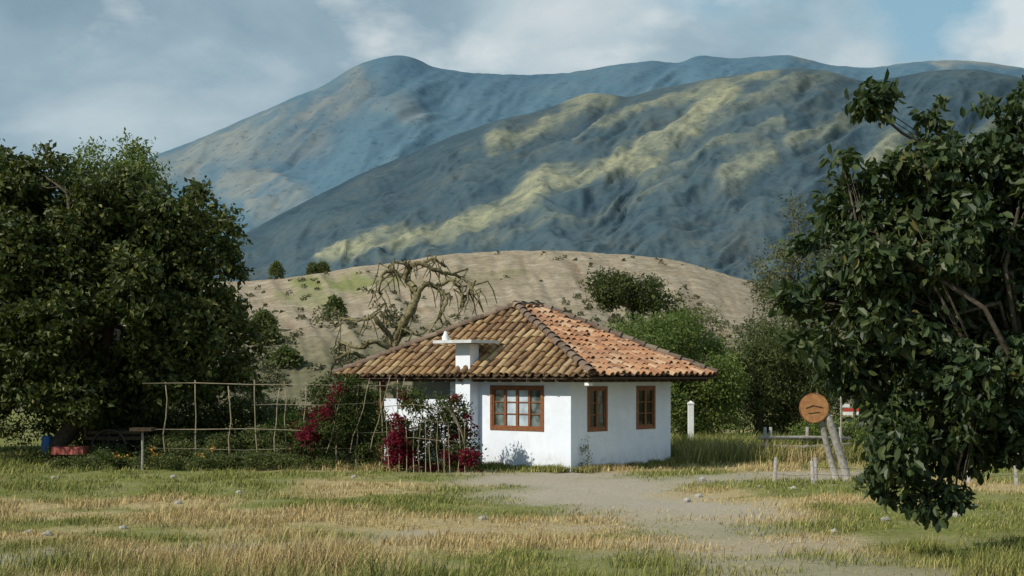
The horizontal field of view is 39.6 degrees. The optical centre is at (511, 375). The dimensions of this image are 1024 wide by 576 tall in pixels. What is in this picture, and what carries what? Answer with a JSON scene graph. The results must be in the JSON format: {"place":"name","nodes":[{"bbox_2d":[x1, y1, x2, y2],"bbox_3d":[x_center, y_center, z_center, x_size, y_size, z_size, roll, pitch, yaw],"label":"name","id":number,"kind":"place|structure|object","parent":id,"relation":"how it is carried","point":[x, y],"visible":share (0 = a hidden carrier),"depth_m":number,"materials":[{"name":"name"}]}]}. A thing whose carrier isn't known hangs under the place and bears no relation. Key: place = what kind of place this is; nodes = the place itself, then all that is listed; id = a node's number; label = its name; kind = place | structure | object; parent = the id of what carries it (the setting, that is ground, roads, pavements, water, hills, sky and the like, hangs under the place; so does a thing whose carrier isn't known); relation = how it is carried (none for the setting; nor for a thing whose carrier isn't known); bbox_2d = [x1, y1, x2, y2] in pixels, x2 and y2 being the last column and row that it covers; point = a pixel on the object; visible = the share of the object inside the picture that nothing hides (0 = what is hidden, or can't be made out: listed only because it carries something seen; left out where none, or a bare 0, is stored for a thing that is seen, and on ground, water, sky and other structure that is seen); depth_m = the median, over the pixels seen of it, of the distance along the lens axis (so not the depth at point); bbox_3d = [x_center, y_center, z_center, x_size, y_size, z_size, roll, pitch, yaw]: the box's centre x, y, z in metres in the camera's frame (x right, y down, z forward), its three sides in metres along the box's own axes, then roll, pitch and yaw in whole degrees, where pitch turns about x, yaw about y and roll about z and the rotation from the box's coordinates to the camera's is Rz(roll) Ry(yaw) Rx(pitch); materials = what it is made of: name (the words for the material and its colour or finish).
{"place":"outdoors","nodes":[
{"label":"outdoors","id":0,"kind":"place"},
{"bbox_2d":[9,250,912,409],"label":"dry hill","id":1,"kind":"structure","parent":0,"point":[525,271],"depth_m":162.89,"materials":[{"name":"soil"}]},
{"bbox_2d":[249,306,280,328],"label":"hill tree","id":2,"kind":"object","parent":1,"relation":"on","point":[265,314],"visible":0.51,"depth_m":131.07,"materials":[{"name":"green plant"}]},
{"bbox_2d":[251,319,282,345],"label":"hill tree","id":3,"kind":"object","parent":1,"relation":"on","point":[271,335],"visible":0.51,"depth_m":117.49,"materials":[{"name":"green plant"}]},
{"bbox_2d":[267,260,285,279],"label":"hill tree","id":4,"kind":"object","parent":1,"relation":"on","point":[277,268],"visible":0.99,"depth_m":219.10,"materials":[{"name":"green plant"}]},
{"bbox_2d":[263,343,307,369],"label":"hill tree","id":5,"kind":"object","parent":1,"relation":"on","point":[284,353],"visible":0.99,"depth_m":107.11,"materials":[{"name":"green plant"}]},
{"bbox_2d":[303,261,319,274],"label":"hill tree","id":6,"kind":"object","parent":1,"relation":"on","point":[311,269],"visible":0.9,"depth_m":220.18,"materials":[{"name":"green plant"}]},
{"bbox_2d":[314,261,330,272],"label":"hill tree","id":7,"kind":"object","parent":1,"relation":"on","point":[322,267],"visible":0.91,"depth_m":220.26,"materials":[{"name":"green plant"}]},
{"bbox_2d":[321,294,348,320],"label":"hill tree","id":8,"kind":"object","parent":1,"relation":"on","point":[337,304],"visible":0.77,"depth_m":138.96,"materials":[{"name":"green plant"}]},
{"bbox_2d":[217,305,812,411],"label":"hill bushes","id":9,"kind":"object","parent":1,"relation":"on","point":[397,318],"visible":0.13,"depth_m":128.76,"materials":[{"name":"green plant"}]},
{"bbox_2d":[212,250,872,409],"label":"hill scrub","id":10,"kind":"object","parent":1,"relation":"on","point":[272,380],"visible":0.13,"depth_m":125.92,"materials":[{"name":"green plant"}]},
{"bbox_2d":[0,410,1023,575],"bbox_3d":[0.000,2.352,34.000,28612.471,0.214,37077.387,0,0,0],"label":"ground","id":11,"kind":"structure","parent":0,"point":[589,491],"depth_m":24.45,"materials":[{"name":"beige soil"}]},
{"bbox_2d":[41,435,52,453],"bbox_3d":[-12.750,1.985,39.000,0.310,0.730,0.306,0,0,0],"label":"blue barrel","id":12,"kind":"object","parent":11,"relation":"on","point":[45,440],"visible":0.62,"depth_m":38.87,"materials":[{"name":"plastic"}]},
{"bbox_2d":[50,446,90,461],"bbox_3d":[-11.750,2.120,37.900,0.900,0.460,0.754,0,0,0],"label":"cloth covered table","id":13,"kind":"object","parent":11,"relation":"on","point":[65,450],"visible":0.87,"depth_m":37.58,"materials":[{"name":"fabric"}]},
{"bbox_2d":[59,127,181,440],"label":"light green tree","id":14,"kind":"object","parent":11,"relation":"on","point":[131,154],"visible":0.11,"depth_m":45.88,"materials":[{"name":"green plant"}]},
{"bbox_2d":[84,426,179,455],"bbox_3d":[-10.244,1.864,38.600,2.512,1.028,1.100,0,0,0],"label":"old wooden cart","id":15,"kind":"object","parent":11,"relation":"on","point":[89,434],"visible":0.53,"depth_m":38.20,"materials":[{"name":"brown wood"}]},
{"bbox_2d":[0,138,275,460],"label":"shade tree","id":16,"kind":"object","parent":11,"relation":"on","point":[70,287],"visible":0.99,"depth_m":37.52,"materials":[{"name":"green plant"}]},
{"bbox_2d":[129,427,154,469],"bbox_3d":[-9.150,1.870,35.200,0.540,1.161,0.400,0,0,0],"label":"bird table","id":17,"kind":"object","parent":11,"relation":"on","point":[142,429],"visible":0.87,"depth_m":35.17,"materials":[{"name":"grey wood"}]},
{"bbox_2d":[0,423,294,463],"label":"hedge shrub","id":18,"kind":"object","parent":11,"relation":"on","point":[182,439],"visible":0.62,"depth_m":37.67,"materials":[{"name":"green plant"}]},
{"bbox_2d":[0,391,295,453],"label":"shrub border","id":19,"kind":"object","parent":11,"relation":"on","point":[216,418],"visible":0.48,"depth_m":42.02,"materials":[{"name":"green plant"}]},
{"bbox_2d":[47,446,362,470],"bbox_3d":[-7.611,2.159,35.678,7.863,0.782,1.970,0,0,0],"label":"flower bed","id":20,"kind":"object","parent":11,"relation":"on","point":[254,459],"visible":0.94,"depth_m":35.33,"materials":[{"name":"green plant"}]},
{"bbox_2d":[112,444,214,463],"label":"orange flowers","id":21,"kind":"object","parent":20,"relation":"on","point":[154,453],"visible":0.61,"depth_m":36.18,"materials":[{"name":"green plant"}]},
{"bbox_2d":[142,378,410,468],"bbox_3d":[-5.990,1.240,36.197,6.817,2.427,0.343,0,0,2],"label":"cane fence","id":22,"kind":"object","parent":11,"relation":"on","point":[275,429],"visible":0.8,"depth_m":36.16,"materials":[{"name":"brown wood"}]},
{"bbox_2d":[243,409,341,458],"bbox_3d":[-5.875,1.707,38.469,2.932,1.685,1.939,0,0,0],"label":"garden shrub","id":23,"kind":"object","parent":11,"relation":"on","point":[280,421],"visible":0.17,"depth_m":38.22,"materials":[{"name":"green plant"}]},
{"bbox_2d":[245,386,377,440],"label":"garden tree","id":24,"kind":"object","parent":11,"relation":"on","point":[307,406],"visible":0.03,"depth_m":44.68,"materials":[{"name":"green plant"}]},
{"bbox_2d":[282,369,392,467],"bbox_3d":[-4.402,1.194,36.500,3.016,2.712,1.943,0,0,0],"label":"bougainvillea","id":25,"kind":"object","parent":11,"relation":"on","point":[347,422],"visible":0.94,"depth_m":36.24,"materials":[{"name":"green plant"}]},
{"bbox_2d":[354,381,385,457],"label":"porch posts","id":26,"kind":"object","parent":11,"relation":"on","point":[383,388],"depth_m":39.09,"materials":[{"name":"brown wood"}]},
{"bbox_2d":[330,253,496,398],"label":"bare dead tree","id":27,"kind":"object","parent":11,"relation":"on","point":[396,337],"visible":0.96,"depth_m":44.09,"materials":[{"name":"brown wood"}]},
{"bbox_2d":[384,398,449,460],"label":"porch wall","id":28,"kind":"structure","parent":11,"relation":"on","point":[390,402],"depth_m":38.44,"materials":[{"name":"white paint"}]},
{"bbox_2d":[383,400,465,472],"bbox_3d":[-2.107,1.500,34.464,2.026,1.804,0.182,0,0,-3],"label":"garden trellis","id":29,"kind":"object","parent":11,"relation":"on","point":[456,422],"visible":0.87,"depth_m":34.44,"materials":[{"name":"wood"}]},
{"bbox_2d":[378,381,487,471],"bbox_3d":[-1.932,1.336,34.888,2.724,2.428,1.568,0,0,0],"label":"bougainvillea","id":30,"kind":"object","parent":11,"relation":"on","point":[469,456],"visible":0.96,"depth_m":34.71,"materials":[{"name":"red plant"}]},
{"bbox_2d":[456,344,478,460],"bbox_3d":[-1.160,0.820,36.758,0.500,3.260,0.337,0,0,40],"label":"chimney","id":31,"kind":"object","parent":11,"relation":"on","point":[467,355],"visible":0.43,"depth_m":36.60,"materials":[{"name":"white paint"}]},
{"bbox_2d":[433,340,499,343],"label":"chimney slab","id":32,"kind":"structure","parent":31,"relation":"on","point":[466,341],"depth_m":36.49,"materials":[{"name":"white concrete"}]},
{"bbox_2d":[442,331,448,339],"bbox_3d":[-1.722,-1.030,36.866,0.188,0.240,0.188,0,0,40],"label":"chimney finial","id":33,"kind":"object","parent":32,"relation":"on","point":[445,336],"visible":0.89,"depth_m":36.81,"materials":[{"name":"white paint"}]},
{"bbox_2d":[24,474,960,535],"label":"stones","id":34,"kind":"object","parent":11,"relation":"on","point":[687,499],"visible":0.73,"depth_m":26.55,"materials":[{"name":"grey stone"}]},
{"bbox_2d":[0,442,1023,575],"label":"grass","id":35,"kind":"structure","parent":11,"relation":"on","point":[318,559],"depth_m":20.89,"materials":[{"name":"green plant"}]},
{"bbox_2d":[412,379,670,471],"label":"walls","id":36,"kind":"structure","parent":11,"relation":"on","point":[622,440],"depth_m":36.09,"materials":[{"name":"white paint"}]},
{"bbox_2d":[490,385,543,431],"bbox_3d":[0.142,0.820,35.929,1.760,1.140,0.100,0,0,40],"label":"window frame","id":37,"kind":"object","parent":36,"relation":"attached to","point":[505,426],"visible":1,"depth_m":35.90,"materials":[{"name":"brown wood"}]},
{"bbox_2d":[495,390,503,424],"bbox_3d":[-0.309,0.820,36.319,0.398,0.970,0.001,0,0,40],"label":"window glass","id":38,"kind":"object","parent":37,"relation":"on","point":[499,407],"visible":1,"depth_m":36.33,"materials":[{"name":"grey glass"}]},
{"bbox_2d":[507,390,515,425],"bbox_3d":[-0.004,0.820,36.064,0.398,0.970,0.001,0,0,40],"label":"window glass","id":39,"kind":"object","parent":37,"relation":"on","point":[511,407],"visible":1,"depth_m":36.07,"materials":[{"name":"white glass"}]},
{"bbox_2d":[519,390,527,425],"bbox_3d":[0.300,0.820,35.808,0.398,0.970,0.001,0,0,40],"label":"window glass","id":40,"kind":"object","parent":37,"relation":"on","point":[523,407],"visible":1,"depth_m":35.82,"materials":[{"name":"white glass"}]},
{"bbox_2d":[531,390,539,425],"bbox_3d":[0.605,0.820,35.553,0.398,0.970,0.001,0,0,40],"label":"window glass","id":41,"kind":"object","parent":37,"relation":"on","point":[535,407],"visible":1,"depth_m":35.57,"materials":[{"name":"grey glass"}]},
{"bbox_2d":[332,300,718,373],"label":"roof hip tiles","id":42,"kind":"object","parent":36,"relation":"on","point":[551,335],"visible":0.85,"depth_m":38.53,"materials":[{"name":"brown ceramic"}]},
{"bbox_2d":[355,379,707,381],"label":"rafters","id":43,"kind":"object","parent":36,"relation":"on","point":[559,380],"visible":0.72,"depth_m":36.12,"materials":[{"name":"brown wood"}]},
{"bbox_2d":[336,322,713,378],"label":"roof deck","id":44,"kind":"structure","parent":43,"relation":"on","point":[532,376],"depth_m":36.03,"materials":[{"name":"brown wood"}]},
{"bbox_2d":[332,307,513,375],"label":"roof ridge tiles","id":45,"kind":"object","parent":44,"relation":"on","point":[432,338],"visible":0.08,"depth_m":38.89,"materials":[{"name":"brown tile"}]},
{"bbox_2d":[344,307,513,370],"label":"roof ridge tiles","id":46,"kind":"object","parent":44,"relation":"on","point":[452,330],"visible":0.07,"depth_m":38.89,"materials":[{"name":"brown ceramic"}]},
{"bbox_2d":[334,305,591,376],"bbox_3d":[-0.733,-0.959,37.498,8.777,1.982,2.719,0,0,40],"label":"roof tiles front","id":47,"kind":"object","parent":44,"relation":"on","point":[396,363],"visible":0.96,"depth_m":37.21,"materials":[{"name":"brown tile"}]},
{"bbox_2d":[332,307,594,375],"bbox_3d":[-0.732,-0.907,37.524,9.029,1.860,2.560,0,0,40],"label":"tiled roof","id":48,"kind":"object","parent":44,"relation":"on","point":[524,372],"visible":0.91,"depth_m":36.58,"materials":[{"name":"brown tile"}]},
{"bbox_2d":[515,308,718,375],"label":"roof tiles side channels","id":49,"kind":"object","parent":44,"relation":"on","point":[628,374],"visible":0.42,"depth_m":35.67,"materials":[{"name":"brown ceramic"}]},
{"bbox_2d":[523,304,715,375],"bbox_3d":[1.994,-0.980,37.248,4.606,1.970,5.404,0,0,40],"label":"tiled roof","id":50,"kind":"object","parent":44,"relation":"on","point":[609,353],"visible":0.96,"depth_m":37.05,"materials":[{"name":"orange tile"}]},
{"bbox_2d":[584,382,592,385],"bbox_3d":[1.832,0.201,34.046,0.130,0.078,0.150,0,0,40],"label":"eave lamp","id":51,"kind":"object","parent":43,"relation":"attached to","point":[588,383],"visible":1,"depth_m":34.00,"materials":[{"name":"white paint"}]},
{"bbox_2d":[587,386,607,431],"bbox_3d":[2.114,0.835,35.650,0.100,1.130,0.830,0,0,40],"label":"side window frame","id":52,"kind":"object","parent":36,"relation":"attached to","point":[604,427],"visible":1,"depth_m":35.64,"materials":[{"name":"brown wood"}]},
{"bbox_2d":[590,391,594,426],"bbox_3d":[2.001,0.835,35.531,0.001,0.960,0.330,0,0,40],"label":"side window glass","id":53,"kind":"object","parent":52,"relation":"attached to","point":[592,408],"visible":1,"depth_m":35.54,"materials":[{"name":"black"}]},
{"bbox_2d":[598,391,602,425],"bbox_3d":[2.213,0.835,35.783,0.001,0.960,0.330,0,0,40],"label":"side window glass","id":54,"kind":"object","parent":52,"relation":"attached to","point":[600,408],"visible":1,"depth_m":35.80,"materials":[{"name":"glass"}]},
{"bbox_2d":[636,386,655,428],"bbox_3d":[3.480,0.835,37.278,0.100,1.130,0.860,0,0,40],"label":"side window frame","id":55,"kind":"object","parent":36,"relation":"attached to","point":[645,425],"visible":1,"depth_m":37.29,"materials":[{"name":"brown wood"}]},
{"bbox_2d":[639,391,643,424],"bbox_3d":[3.362,0.835,37.153,0.001,0.960,0.345,0,0,40],"label":"side window glass","id":56,"kind":"object","parent":55,"relation":"attached to","point":[641,407],"visible":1,"depth_m":37.18,"materials":[{"name":"black"}]},
{"bbox_2d":[647,390,650,423],"bbox_3d":[3.584,0.835,37.417,0.001,0.960,0.345,0,0,40],"label":"side window glass","id":57,"kind":"object","parent":55,"relation":"attached to","point":[648,406],"visible":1,"depth_m":37.45,"materials":[{"name":"black"}]},
{"bbox_2d":[578,435,592,466],"bbox_3d":[1.804,1.985,35.054,0.405,1.130,0.341,0,0,0],"label":"wall vine","id":58,"kind":"object","parent":11,"relation":"on","point":[585,445],"depth_m":35.01,"materials":[{"name":"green plant"}]},
{"bbox_2d":[575,265,690,338],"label":"flat topped tree","id":59,"kind":"object","parent":11,"relation":"on","point":[617,289],"visible":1,"depth_m":52.61,"materials":[{"name":"green plant"}]},
{"bbox_2d":[439,429,870,473],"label":"tall weeds","id":60,"kind":"object","parent":11,"relation":"on","point":[699,449],"visible":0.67,"depth_m":37.84,"materials":[{"name":"green plant"}]},
{"bbox_2d":[596,303,756,442],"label":"bright green tree","id":61,"kind":"object","parent":11,"relation":"on","point":[725,386],"visible":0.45,"depth_m":47.26,"materials":[{"name":"green plant"}]},
{"bbox_2d":[687,401,693,437],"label":"white post","id":62,"kind":"object","parent":11,"relation":"on","point":[690,417],"visible":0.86,"depth_m":44.31,"materials":[{"name":"paint"}]},
{"bbox_2d":[672,300,752,433],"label":"olive tree","id":63,"kind":"object","parent":11,"relation":"on","point":[715,320],"visible":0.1,"depth_m":54.67,"materials":[{"name":"green plant"}]},
{"bbox_2d":[712,306,846,439],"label":"willow tree","id":64,"kind":"object","parent":11,"relation":"on","point":[767,362],"visible":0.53,"depth_m":49.47,"materials":[{"name":"green plant"}]},
{"bbox_2d":[758,427,851,458],"bbox_3d":[7.950,1.925,38.602,2.507,1.053,0.261,0,0,0],"label":"log fence","id":65,"kind":"object","parent":11,"relation":"on","point":[765,436],"visible":0.42,"depth_m":38.56,"materials":[{"name":"grey wood"}]},
{"bbox_2d":[799,393,850,480],"bbox_3d":[7.050,1.431,32.029,1.221,2.087,0.292,0,0,0],"label":"round wooden sign","id":66,"kind":"object","parent":11,"relation":"on","point":[813,407],"visible":0.92,"depth_m":31.91,"materials":[{"name":"brown wood"}]},
{"bbox_2d":[744,187,909,430],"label":"tall olive tree","id":67,"kind":"object","parent":11,"relation":"on","point":[789,261],"visible":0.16,"depth_m":52.06,"materials":[{"name":"green plant"}]},
{"bbox_2d":[840,396,858,476],"bbox_3d":[7.950,1.425,33.500,0.441,2.050,0.041,0,0,0],"label":"red white marker sign","id":68,"kind":"object","parent":11,"relation":"on","point":[847,411],"visible":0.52,"depth_m":33.48,"materials":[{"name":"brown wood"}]},
{"bbox_2d":[785,387,937,457],"bbox_3d":[10.633,1.347,39.335,6.525,2.405,2.780,0,0,0],"label":"roadside shrub","id":69,"kind":"object","parent":11,"relation":"on","point":[855,432],"visible":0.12,"depth_m":39.26,"materials":[{"name":"green plant"}]},
{"bbox_2d":[764,68,1023,532],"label":"broadleaf tree","id":70,"kind":"object","parent":11,"relation":"on","point":[950,317],"visible":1,"depth_m":17.60,"materials":[{"name":"green plant"}]},
{"bbox_2d":[773,457,1017,483],"bbox_3d":[8.368,2.121,30.909,5.342,0.663,0.466,0,0,2],"label":"wire fence","id":71,"kind":"object","parent":11,"relation":"on","point":[813,474],"visible":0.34,"depth_m":30.96,"materials":[{"name":"grey wood"}]},
{"bbox_2d":[0,0,1023,190],"label":"sky","id":72,"kind":"structure","parent":0,"point":[178,73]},
{"bbox_2d":[52,55,1023,249],"bbox_3d":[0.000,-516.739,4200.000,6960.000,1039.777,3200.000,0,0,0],"label":"distant mountain","id":73,"kind":"structure","parent":0,"point":[282,157],"depth_m":4113.44,"materials":[{"name":"blue stone"}]},
{"bbox_2d":[210,68,1022,322],"bbox_3d":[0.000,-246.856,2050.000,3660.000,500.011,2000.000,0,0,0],"label":"mountain","id":74,"kind":"structure","parent":0,"point":[700,173],"depth_m":1787.85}
]}

